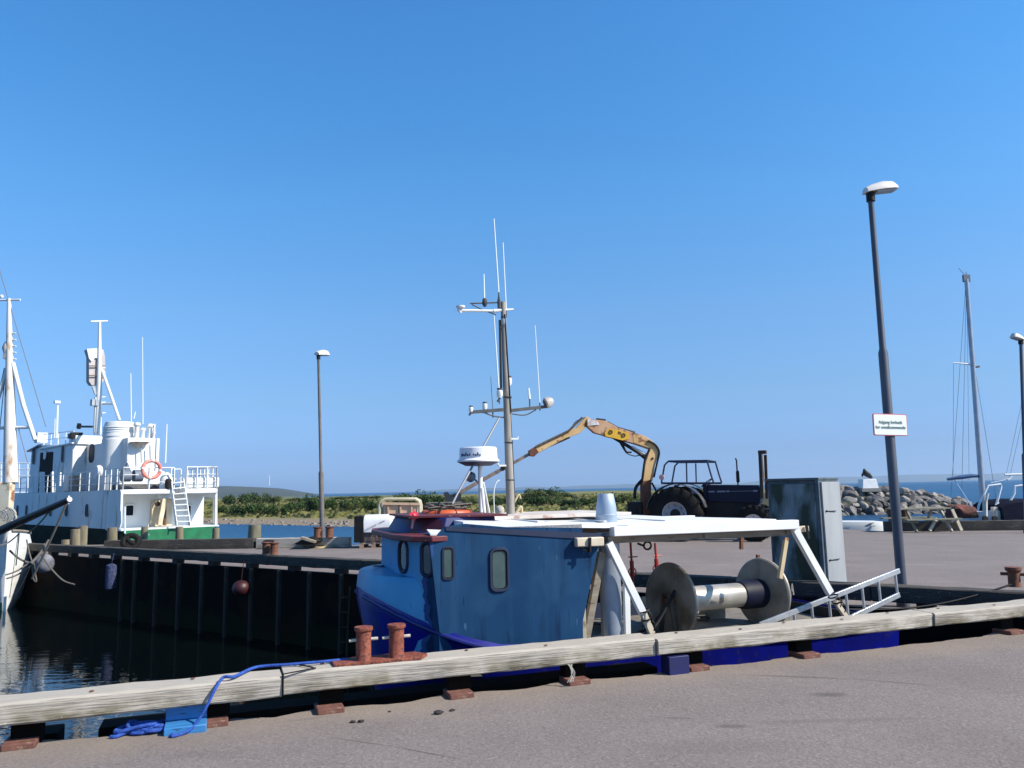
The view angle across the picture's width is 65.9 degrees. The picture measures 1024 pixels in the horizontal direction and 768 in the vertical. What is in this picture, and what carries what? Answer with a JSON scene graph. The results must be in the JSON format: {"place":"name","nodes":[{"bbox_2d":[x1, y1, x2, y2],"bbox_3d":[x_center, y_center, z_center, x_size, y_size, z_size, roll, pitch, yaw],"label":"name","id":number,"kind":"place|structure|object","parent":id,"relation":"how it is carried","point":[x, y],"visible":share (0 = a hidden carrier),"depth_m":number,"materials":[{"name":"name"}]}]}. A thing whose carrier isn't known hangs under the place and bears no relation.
{"place":"outdoors","nodes":[
{"label":"outdoors","id":0,"kind":"place"},
{"bbox_2d":[174,486,327,497],"bbox_3d":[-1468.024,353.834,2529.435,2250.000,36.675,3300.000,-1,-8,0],"label":"hill","id":1,"kind":"structure","parent":0,"point":[224,491],"depth_m":1923.43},
{"bbox_2d":[354,514,394,542],"bbox_3d":[-4.019,4.280,23.350,1.146,0.826,0.900,-1,-8,0],"label":"generator","id":2,"kind":"object","parent":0,"point":[364,525],"visible":0.71,"depth_m":22.96,"materials":[{"name":"white metal"}]},
{"bbox_2d":[203,489,764,525],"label":"headland","id":3,"kind":"structure","parent":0,"point":[274,519],"depth_m":91.89,"materials":[{"name":"green plant"}]},
{"bbox_2d":[220,494,249,504],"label":"shrub","id":4,"kind":"object","parent":3,"relation":"on","point":[229,499],"visible":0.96,"depth_m":158.24,"materials":[{"name":"green plant"}]},
{"bbox_2d":[225,503,247,515],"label":"shrub","id":5,"kind":"object","parent":3,"relation":"on","point":[240,508],"visible":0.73,"depth_m":98.34,"materials":[{"name":"green plant"}]},
{"bbox_2d":[240,492,270,502],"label":"shrub","id":6,"kind":"object","parent":3,"relation":"on","point":[254,497],"visible":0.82,"depth_m":163.20,"materials":[{"name":"green plant"}]},
{"bbox_2d":[245,501,277,514],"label":"shrub","id":7,"kind":"object","parent":3,"relation":"on","point":[252,508],"visible":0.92,"depth_m":96.50,"materials":[{"name":"green plant"}]},
{"bbox_2d":[203,519,352,526],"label":"shore stones","id":8,"kind":"object","parent":3,"relation":"on","point":[326,524],"visible":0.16,"depth_m":81.63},
{"bbox_2d":[264,505,292,515],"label":"shrub","id":9,"kind":"object","parent":3,"relation":"on","point":[273,511],"visible":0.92,"depth_m":94.75,"materials":[{"name":"green plant"}]},
{"bbox_2d":[283,500,306,512],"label":"shrub","id":10,"kind":"object","parent":3,"relation":"on","point":[292,506],"visible":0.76,"depth_m":98.53,"materials":[{"name":"green plant"}]},
{"bbox_2d":[297,493,318,510],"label":"shrub","id":11,"kind":"object","parent":3,"relation":"on","point":[308,504],"visible":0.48,"depth_m":103.68,"materials":[{"name":"green plant"}]},
{"bbox_2d":[310,497,335,511],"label":"shrub","id":12,"kind":"object","parent":3,"relation":"on","point":[315,503],"visible":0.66,"depth_m":102.48,"materials":[{"name":"green plant"}]},
{"bbox_2d":[342,499,362,510],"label":"shrub","id":13,"kind":"object","parent":3,"relation":"on","point":[349,505],"visible":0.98,"depth_m":100.51,"materials":[{"name":"green plant"}]},
{"bbox_2d":[363,498,379,509],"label":"shrub","id":14,"kind":"object","parent":3,"relation":"on","point":[372,504],"visible":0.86,"depth_m":102.40,"materials":[{"name":"green plant"}]},
{"bbox_2d":[393,492,425,503],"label":"shrub","id":15,"kind":"object","parent":3,"relation":"on","point":[405,495],"visible":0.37,"depth_m":102.85,"materials":[{"name":"green plant"}]},
{"bbox_2d":[411,489,439,504],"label":"shrub","id":16,"kind":"object","parent":3,"relation":"on","point":[426,495],"visible":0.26,"depth_m":104.62,"materials":[{"name":"green plant"}]},
{"bbox_2d":[203,492,652,518],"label":"rough grass","id":17,"kind":"structure","parent":3,"relation":"on","point":[332,514],"depth_m":97.44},
{"bbox_2d":[515,496,537,504],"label":"shrub","id":18,"kind":"object","parent":3,"relation":"on","point":[528,500],"visible":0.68,"depth_m":104.17,"materials":[{"name":"green plant"}]},
{"bbox_2d":[524,488,546,496],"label":"shrub","id":19,"kind":"object","parent":3,"relation":"on","point":[532,492],"visible":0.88,"depth_m":147.65,"materials":[{"name":"green plant"}]},
{"bbox_2d":[535,495,563,505],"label":"shrub","id":20,"kind":"object","parent":3,"relation":"on","point":[544,500],"visible":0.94,"depth_m":102.48,"materials":[{"name":"green plant"}]},
{"bbox_2d":[551,497,580,504],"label":"shrub","id":21,"kind":"object","parent":3,"relation":"on","point":[568,502],"visible":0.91,"depth_m":98.59,"materials":[{"name":"green plant"}]},
{"bbox_2d":[609,492,635,502],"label":"shrub","id":22,"kind":"object","parent":3,"relation":"on","point":[622,499],"visible":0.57,"depth_m":102.47,"materials":[{"name":"green plant"}]},
{"bbox_2d":[0,479,1022,744],"bbox_3d":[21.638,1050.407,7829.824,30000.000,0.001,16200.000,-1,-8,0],"label":"sea","id":23,"kind":"structure","parent":0,"point":[46,649],"depth_m":16.27,"materials":[{"name":"liquid"}]},
{"bbox_2d":[0,496,74,611],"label":"white sailing boat","id":24,"kind":"object","parent":23,"relation":"on","point":[15,555],"visible":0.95,"depth_m":22.35,"materials":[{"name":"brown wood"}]},
{"bbox_2d":[0,271,45,525],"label":"mast","id":25,"kind":"object","parent":24,"relation":"attached to","point":[10,469],"visible":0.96,"depth_m":40.07,"materials":[{"name":"metal"}]},
{"bbox_2d":[35,543,54,572],"bbox_3d":[-12.889,4.814,21.789,0.480,0.817,0.480,-1,-8,0],"label":"wrapped fender","id":26,"kind":"object","parent":24,"relation":"hanging from","point":[43,567],"visible":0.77,"depth_m":21.63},
{"bbox_2d":[70,529,79,544],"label":"mooring pile","id":27,"kind":"object","parent":23,"relation":"in","point":[75,537],"visible":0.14,"depth_m":23.54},
{"bbox_2d":[79,526,87,544],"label":"mooring pile","id":28,"kind":"object","parent":23,"relation":"in","point":[83,534],"visible":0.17,"depth_m":27.00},
{"bbox_2d":[107,527,116,539],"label":"mooring pile","id":29,"kind":"object","parent":23,"relation":"in","point":[111,533],"visible":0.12,"depth_m":26.09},
{"bbox_2d":[13,320,218,544],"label":"white ship","id":30,"kind":"object","parent":23,"relation":"on","point":[103,483],"visible":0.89,"depth_m":42.04,"materials":[{"name":"paint"}]},
{"bbox_2d":[141,459,161,479],"bbox_3d":[-17.608,4.168,38.551,1.027,1.027,0.184,6,-11,-44],"label":"life ring","id":31,"kind":"object","parent":30,"relation":"attached to","point":[144,474],"visible":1,"depth_m":38.49,"materials":[{"name":"orange plastic"}]},
{"bbox_2d":[118,560,124,620],"bbox_3d":[-9.948,6.002,20.022,0.080,3.020,0.080,-7,-9,35],"label":"fender pile","id":32,"kind":"object","parent":23,"relation":"in","point":[121,585],"visible":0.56,"depth_m":20.10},
{"bbox_2d":[130,561,136,622],"bbox_3d":[-9.456,5.946,19.675,0.080,3.020,0.080,-7,-9,35],"label":"fender pile","id":33,"kind":"object","parent":23,"relation":"in","point":[134,581],"visible":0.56,"depth_m":19.75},
{"bbox_2d":[152,562,158,625],"bbox_3d":[-8.673,5.855,19.121,0.080,3.020,0.080,-7,-9,35],"label":"fender pile","id":34,"kind":"object","parent":23,"relation":"in","point":[155,590],"visible":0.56,"depth_m":19.19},
{"bbox_2d":[175,563,180,629],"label":"fender pile","id":35,"kind":"object","parent":23,"relation":"in","point":[178,591],"visible":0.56,"depth_m":18.63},
{"bbox_2d":[198,565,203,632],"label":"fender pile","id":36,"kind":"object","parent":23,"relation":"in","point":[200,606],"visible":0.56,"depth_m":18.10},
{"bbox_2d":[222,567,228,636],"bbox_3d":[-6.370,5.590,17.492,0.080,3.020,0.080,-7,-9,35],"label":"fender pile","id":37,"kind":"object","parent":23,"relation":"in","point":[225,601],"visible":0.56,"depth_m":17.57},
{"bbox_2d":[247,568,253,640],"bbox_3d":[-5.641,5.506,16.976,0.080,3.020,0.080,-7,-9,35],"label":"fender pile","id":38,"kind":"object","parent":23,"relation":"in","point":[250,603],"visible":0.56,"depth_m":17.05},
{"bbox_2d":[248,525,260,537],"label":"mooring pile","id":39,"kind":"object","parent":23,"relation":"in","point":[254,531],"visible":0.19,"depth_m":25.06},
{"bbox_2d":[275,570,281,644],"bbox_3d":[-4.881,5.418,16.439,0.080,3.020,0.080,-7,-9,35],"label":"fender pile","id":40,"kind":"object","parent":23,"relation":"in","point":[278,609],"visible":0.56,"depth_m":16.51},
{"bbox_2d":[306,572,311,649],"bbox_3d":[-4.100,5.329,15.887,0.080,3.020,0.080,-7,-9,35],"label":"fender pile","id":41,"kind":"object","parent":23,"relation":"in","point":[308,611],"visible":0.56,"depth_m":15.96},
{"bbox_2d":[338,574,343,654],"bbox_3d":[-3.332,5.240,15.344,0.080,3.020,0.080,-7,-9,35],"label":"fender pile","id":42,"kind":"object","parent":23,"relation":"in","point":[341,580],"visible":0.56,"depth_m":15.43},
{"bbox_2d":[337,587,350,655],"bbox_3d":[-3.245,4.585,15.247,0.338,1.325,0.025,-7,-9,35],"label":"wall ladder","id":43,"kind":"object","parent":42,"relation":"attached to","point":[348,612],"depth_m":15.24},
{"bbox_2d":[354,219,898,689],"bbox_3d":[1.158,1.293,8.848,5.731,6.436,2.514,2,-8,-20],"label":"fishing boat","id":44,"kind":"object","parent":23,"relation":"on","point":[480,579],"visible":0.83,"depth_m":7.59,"materials":[{"name":"blue paint"}]},
{"bbox_2d":[421,508,471,513],"bbox_3d":[-0.685,1.369,8.310,0.560,0.105,0.435,2,-8,-20],"label":"orange float ring","id":45,"kind":"object","parent":44,"relation":"on","point":[464,510],"visible":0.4,"depth_m":8.14,"materials":[{"name":"plastic"}]},
{"bbox_2d":[423,502,472,508],"bbox_3d":[-0.675,1.282,8.325,0.530,0.078,0.320,2,-8,-20],"label":"rope heap","id":46,"kind":"object","parent":45,"relation":"on","point":[444,505],"visible":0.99,"depth_m":8.28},
{"bbox_2d":[759,568,900,623],"bbox_3d":[3.509,2.515,8.636,1.994,0.871,0.028,2,-8,-20],"label":"aluminium ladder","id":47,"kind":"object","parent":44,"relation":"on","point":[843,592],"visible":0.57,"depth_m":8.76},
{"bbox_2d":[849,584,1011,610],"bbox_3d":[4.939,2.527,9.351,2.009,0.271,0.024,-1,-8,-1],"label":"mooring line","id":48,"kind":"object","parent":44,"relation":"attached to","point":[971,596],"visible":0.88,"depth_m":9.33,"materials":[{"name":"black fabric"}]},
{"bbox_2d":[842,521,882,530],"bbox_3d":[13.218,5.622,30.470,2.491,0.702,1.135,-1,-8,0],"label":"white dinghy","id":49,"kind":"object","parent":23,"relation":"on","point":[866,525],"visible":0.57,"depth_m":29.98,"materials":[{"name":"paint"}]},
{"bbox_2d":[947,269,1023,520],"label":"sailboat","id":50,"kind":"object","parent":23,"relation":"on","point":[999,508],"visible":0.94,"depth_m":32.70,"materials":[{"name":"white"}]},
{"bbox_2d":[0,529,1023,767],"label":"quay","id":51,"kind":"structure","parent":0,"point":[947,696],"depth_m":5.86,"materials":[{"name":"concrete"}]},
{"bbox_2d":[0,736,39,751],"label":"support block","id":52,"kind":"structure","parent":51,"relation":"on","point":[8,744],"depth_m":5.11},
{"bbox_2d":[10,722,45,741],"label":"wedge block","id":53,"kind":"structure","parent":51,"relation":"on","point":[27,730],"depth_m":5.23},
{"bbox_2d":[44,723,64,739],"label":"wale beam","id":54,"kind":"structure","parent":51,"relation":"attached to","point":[54,731],"depth_m":5.45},
{"bbox_2d":[105,554,116,589],"bbox_3d":[-10.194,4.767,20.074,0.260,0.910,0.254,-7,-9,35],"label":"net fender","id":55,"kind":"object","parent":51,"relation":"hanging from","point":[110,576],"visible":1,"depth_m":19.96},
{"bbox_2d":[111,556,121,559],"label":"support block","id":56,"kind":"structure","parent":51,"relation":"on","point":[116,557],"depth_m":20.70,"materials":[{"name":"black metal"}]},
{"bbox_2d":[27,543,129,555],"bbox_3d":[-12.761,4.680,22.454,6.903,0.212,0.274,-7,-9,35],"label":"coping timber","id":57,"kind":"object","parent":56,"relation":"on","point":[94,550],"visible":0.65,"depth_m":21.65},
{"bbox_2d":[120,533,141,547],"bbox_3d":[-11.218,4.652,23.283,0.546,0.521,0.493,-1,-8,0],"label":"tyre heap","id":58,"kind":"object","parent":51,"relation":"on","point":[137,538],"visible":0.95,"depth_m":23.17,"materials":[{"name":"rubber"}]},
{"bbox_2d":[172,559,184,563],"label":"support block","id":59,"kind":"structure","parent":51,"relation":"on","point":[175,561],"depth_m":19.05,"materials":[{"name":"black metal"}]},
{"bbox_2d":[124,548,194,559],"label":"coping timber","id":60,"kind":"object","parent":59,"relation":"on","point":[161,553],"visible":0.94,"depth_m":19.44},
{"bbox_2d":[104,538,256,549],"bbox_3d":[-10.151,4.902,24.141,4.717,0.312,0.295,-2,-8,5],"label":"coping timber","id":61,"kind":"object","parent":51,"relation":"on","point":[222,543],"visible":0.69,"depth_m":23.97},
{"bbox_2d":[163,705,206,736],"bbox_3d":[-2.273,2.333,5.507,0.270,0.170,0.300,2,-8,-20],"label":"blue board","id":62,"kind":"object","parent":51,"relation":"on","point":[187,716],"visible":0.77,"depth_m":5.50,"materials":[{"name":"paint"}]},
{"bbox_2d":[207,715,227,727],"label":"support block","id":63,"kind":"structure","parent":51,"relation":"on","point":[217,721],"depth_m":5.52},
{"bbox_2d":[207,703,229,720],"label":"wedge block","id":64,"kind":"structure","parent":51,"relation":"on","point":[221,709],"depth_m":5.64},
{"bbox_2d":[0,669,281,726],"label":"coping timber","id":65,"kind":"object","parent":64,"relation":"on","point":[51,706],"visible":1,"depth_m":5.38,"materials":[{"name":"wood"}]},
{"bbox_2d":[109,658,346,738],"bbox_3d":[-1.972,2.237,5.656,1.612,0.347,0.357,3,-9,-29],"label":"mooring rope","id":66,"kind":"object","parent":65,"relation":"on","point":[132,727],"visible":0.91,"depth_m":5.42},
{"bbox_2d":[232,560,249,595],"bbox_3d":[-5.829,4.185,16.996,0.380,0.751,0.370,-7,-9,35],"label":"red buoy","id":67,"kind":"object","parent":51,"relation":"hanging from","point":[241,587],"visible":1,"depth_m":16.85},
{"bbox_2d":[246,564,258,568],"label":"support block","id":68,"kind":"structure","parent":51,"relation":"on","point":[248,566],"depth_m":17.41,"materials":[{"name":"black metal"}]},
{"bbox_2d":[192,551,270,564],"bbox_3d":[-6.324,3.939,17.904,2.802,0.213,0.277,-7,-9,35],"label":"coping timber","id":69,"kind":"object","parent":68,"relation":"on","point":[248,558],"visible":0.91,"depth_m":17.76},
{"bbox_2d":[261,542,278,554],"bbox_3d":[-5.266,3.573,17.196,0.484,0.254,0.214,-7,-9,35],"label":"double bollard","id":70,"kind":"object","parent":69,"relation":"on","point":[271,548],"visible":1,"depth_m":17.10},
{"bbox_2d":[256,537,351,547],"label":"coping timber","id":71,"kind":"object","parent":51,"relation":"on","point":[326,541],"visible":0.73,"depth_m":23.67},
{"bbox_2d":[313,526,333,537],"bbox_3d":[-5.639,4.432,23.637,0.637,0.314,0.277,-1,-8,0],"label":"double bollard","id":72,"kind":"object","parent":71,"relation":"on","point":[317,531],"visible":0.96,"depth_m":23.54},
{"bbox_2d":[314,350,329,536],"bbox_3d":[-5.925,1.940,24.541,0.427,6.112,0.572,-1,-8,0],"label":"lamp post","id":73,"kind":"object","parent":51,"relation":"on","point":[319,353],"visible":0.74,"depth_m":24.30,"materials":[{"name":"metal"}]},
{"bbox_2d":[314,702,344,714],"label":"support block","id":74,"kind":"structure","parent":51,"relation":"on","point":[332,708],"depth_m":5.80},
{"bbox_2d":[317,689,343,705],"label":"wedge block","id":75,"kind":"structure","parent":51,"relation":"on","point":[330,696],"depth_m":5.92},
{"bbox_2d":[334,569,348,573],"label":"support block","id":76,"kind":"structure","parent":51,"relation":"on","point":[339,571],"depth_m":15.76,"materials":[{"name":"black metal"}]},
{"bbox_2d":[268,555,367,569],"bbox_3d":[-4.006,3.673,16.261,2.865,0.212,0.272,-7,-9,35],"label":"coping timber","id":77,"kind":"object","parent":76,"relation":"on","point":[321,562],"visible":0.94,"depth_m":16.12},
{"bbox_2d":[359,542,381,547],"bbox_3d":[-4.021,4.733,23.289,0.804,0.160,0.800,-1,-8,0],"label":"wooden pallet","id":78,"kind":"object","parent":51,"relation":"on","point":[373,545],"visible":0.57,"depth_m":22.90,"materials":[{"name":"brown wood"}]},
{"bbox_2d":[98,661,656,736],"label":"wale beam","id":79,"kind":"structure","parent":51,"relation":"attached to","point":[267,709],"depth_m":6.26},
{"bbox_2d":[378,497,422,516],"bbox_3d":[-3.633,4.324,25.751,1.390,1.249,1.118,-1,-8,-4],"label":"hopper skip","id":80,"kind":"object","parent":51,"relation":"on","point":[384,507],"visible":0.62,"depth_m":25.30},
{"bbox_2d":[445,675,470,689],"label":"wedge block","id":81,"kind":"structure","parent":51,"relation":"on","point":[457,682],"depth_m":6.26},
{"bbox_2d":[443,688,473,699],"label":"support block","id":82,"kind":"structure","parent":51,"relation":"on","point":[458,694],"depth_m":6.15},
{"bbox_2d":[281,633,655,694],"bbox_3d":[-0.259,2.233,6.375,3.072,0.170,0.285,2,-8,-20],"label":"coping timber","id":83,"kind":"object","parent":51,"relation":"on","point":[430,665],"visible":0.92,"depth_m":6.25,"materials":[{"name":"wood"}]},
{"bbox_2d":[331,623,426,666],"bbox_3d":[-1.017,2.004,6.118,0.738,0.269,0.240,2,-8,-20],"label":"double bollard","id":84,"kind":"object","parent":83,"relation":"on","point":[395,637],"visible":0.98,"depth_m":6.06,"materials":[{"name":"metal"}]},
{"bbox_2d":[560,663,585,676],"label":"wedge block","id":85,"kind":"structure","parent":51,"relation":"on","point":[578,668],"depth_m":6.62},
{"bbox_2d":[559,676,590,685],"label":"support block","id":86,"kind":"structure","parent":51,"relation":"on","point":[581,680],"depth_m":6.50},
{"bbox_2d":[443,417,769,541],"bbox_3d":[3.006,2.896,24.174,9.982,3.790,3.030,-2,-8,5],"label":"crane tractor","id":87,"kind":"object","parent":51,"relation":"on","point":[728,501],"visible":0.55,"depth_m":23.43,"materials":[{"name":"metal"}]},
{"bbox_2d":[661,653,689,674],"bbox_3d":[1.417,2.550,6.829,0.200,0.400,0.140,2,-8,-20],"label":"blue block","id":88,"kind":"object","parent":51,"relation":"on","point":[675,664],"depth_m":6.79,"materials":[{"name":"paint"}]},
{"bbox_2d":[683,651,702,663],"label":"wedge block","id":89,"kind":"structure","parent":51,"relation":"on","point":[696,657],"depth_m":7.01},
{"bbox_2d":[645,610,932,654],"bbox_3d":[2.666,2.314,7.420,3.108,0.150,0.286,2,-8,-20],"label":"coping timber","id":90,"kind":"object","parent":89,"relation":"on","point":[732,637],"visible":0.98,"depth_m":7.27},
{"bbox_2d":[689,663,709,671],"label":"support block","id":91,"kind":"structure","parent":51,"relation":"on","point":[695,667],"depth_m":6.88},
{"bbox_2d":[727,577,871,600],"bbox_3d":[3.873,2.762,10.690,1.868,0.213,0.269,-7,-9,35],"label":"coping timber","id":92,"kind":"object","parent":51,"relation":"on","point":[808,588],"visible":0.41,"depth_m":10.43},
{"bbox_2d":[787,640,811,655],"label":"wedge block","id":93,"kind":"structure","parent":51,"relation":"on","point":[800,645],"depth_m":7.43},
{"bbox_2d":[788,650,820,658],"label":"support block","id":94,"kind":"structure","parent":51,"relation":"on","point":[809,654],"depth_m":7.31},
{"bbox_2d":[764,477,846,603],"bbox_3d":[4.193,2.181,11.209,0.812,1.679,0.820,-8,-10,40],"label":"steel cabinet","id":95,"kind":"object","parent":51,"relation":"on","point":[814,504],"visible":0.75,"depth_m":10.93,"materials":[{"name":"metal"}]},
{"bbox_2d":[862,181,910,606],"bbox_3d":[5.164,0.029,10.592,0.497,5.741,0.207,0,-8,-9],"label":"lamp post","id":96,"kind":"object","parent":51,"relation":"on","point":[871,191],"visible":0.83,"depth_m":10.53,"materials":[{"name":"metal"}]},
{"bbox_2d":[872,413,907,435],"bbox_3d":[4.986,0.546,10.478,0.522,0.290,0.124,2,-8,-14],"label":"sign","id":97,"kind":"object","parent":96,"relation":"attached to","point":[889,424],"visible":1,"depth_m":10.42,"materials":[{"name":"white"}]},
{"bbox_2d":[879,507,962,532],"bbox_3d":[13.281,4.414,25.639,1.877,0.770,1.660,-1,-8,-4],"label":"picnic table","id":98,"kind":"object","parent":51,"relation":"on","point":[909,519],"visible":0.83,"depth_m":25.21,"materials":[{"name":"brown wood"}]},
{"bbox_2d":[916,604,936,608],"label":"support block","id":99,"kind":"structure","parent":51,"relation":"on","point":[925,607],"depth_m":9.71,"materials":[{"name":"wood"}]},
{"bbox_2d":[871,583,1023,605],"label":"coping timber","id":100,"kind":"object","parent":99,"relation":"on","point":[918,594],"visible":0.72,"depth_m":9.60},
{"bbox_2d":[883,520,1023,530],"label":"coping timber","id":101,"kind":"object","parent":51,"relation":"on","point":[982,525],"visible":0.77,"depth_m":25.25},
{"bbox_2d":[990,618,1013,632],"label":"wedge block","id":102,"kind":"structure","parent":51,"relation":"on","point":[1003,624],"depth_m":8.34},
{"bbox_2d":[916,599,1023,625],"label":"coping timber","id":103,"kind":"object","parent":102,"relation":"on","point":[955,614],"visible":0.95,"depth_m":8.07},
{"bbox_2d":[992,628,1023,634],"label":"support block","id":104,"kind":"structure","parent":51,"relation":"on","point":[1010,631],"depth_m":8.23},
{"bbox_2d":[1000,566,1023,586],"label":"single bollard","id":105,"kind":"object","parent":51,"relation":"on","point":[1013,573],"visible":0.89,"depth_m":9.60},
{"bbox_2d":[1010,333,1023,532],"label":"lamp post","id":106,"kind":"object","parent":51,"relation":"on","point":[1019,338],"visible":1,"depth_m":24.13,"materials":[{"name":"metal"}]},
{"bbox_3d":[-2.272,3.621,15.019,0.200,0.110,0.200,-7,-9,35],"label":"support block","id":107,"kind":"object","parent":51,"relation":"on","visible":0},
{"bbox_2d":[363,559,381,566],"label":"coping timber","id":108,"kind":"object","parent":107,"relation":"on","point":[368,562],"visible":0.07,"depth_m":15.23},
{"bbox_3d":[2.322,3.091,11.771,0.200,0.110,0.200,-7,-9,35],"label":"support block","id":109,"kind":"object","parent":51,"relation":"on","visible":0},
{"bbox_2d":[621,571,731,587],"bbox_3d":[2.319,2.943,11.790,1.917,0.212,0.272,-7,-9,35],"label":"coping timber","id":110,"kind":"object","parent":109,"relation":"on","point":[641,579],"visible":0.28,"depth_m":11.41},
{"bbox_2d":[0,0,1023,493],"label":"sky","id":111,"kind":"structure","parent":0,"point":[244,190],"materials":[{"name":"blue"}]},
{"bbox_2d":[412,473,1021,491],"bbox_3d":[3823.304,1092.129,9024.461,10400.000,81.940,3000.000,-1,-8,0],"label":"coast","id":112,"kind":"structure","parent":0,"point":[931,477],"depth_m":8348.95},
{"bbox_2d":[761,492,953,514],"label":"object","id":113,"kind":"object","parent":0,"point":[765,501],"visible":0.07,"depth_m":77.98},
{"bbox_2d":[857,479,880,491],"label":"white plinth","id":114,"kind":"structure","parent":113,"relation":"on","point":[867,485],"depth_m":79.13,"materials":[{"name":"paint"}]},
{"bbox_2d":[942,504,978,517],"bbox_3d":[16.255,4.600,28.599,1.217,0.505,0.946,-1,-8,0],"label":"net heap","id":115,"kind":"object","parent":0,"point":[963,511],"visible":0.73,"depth_m":28.30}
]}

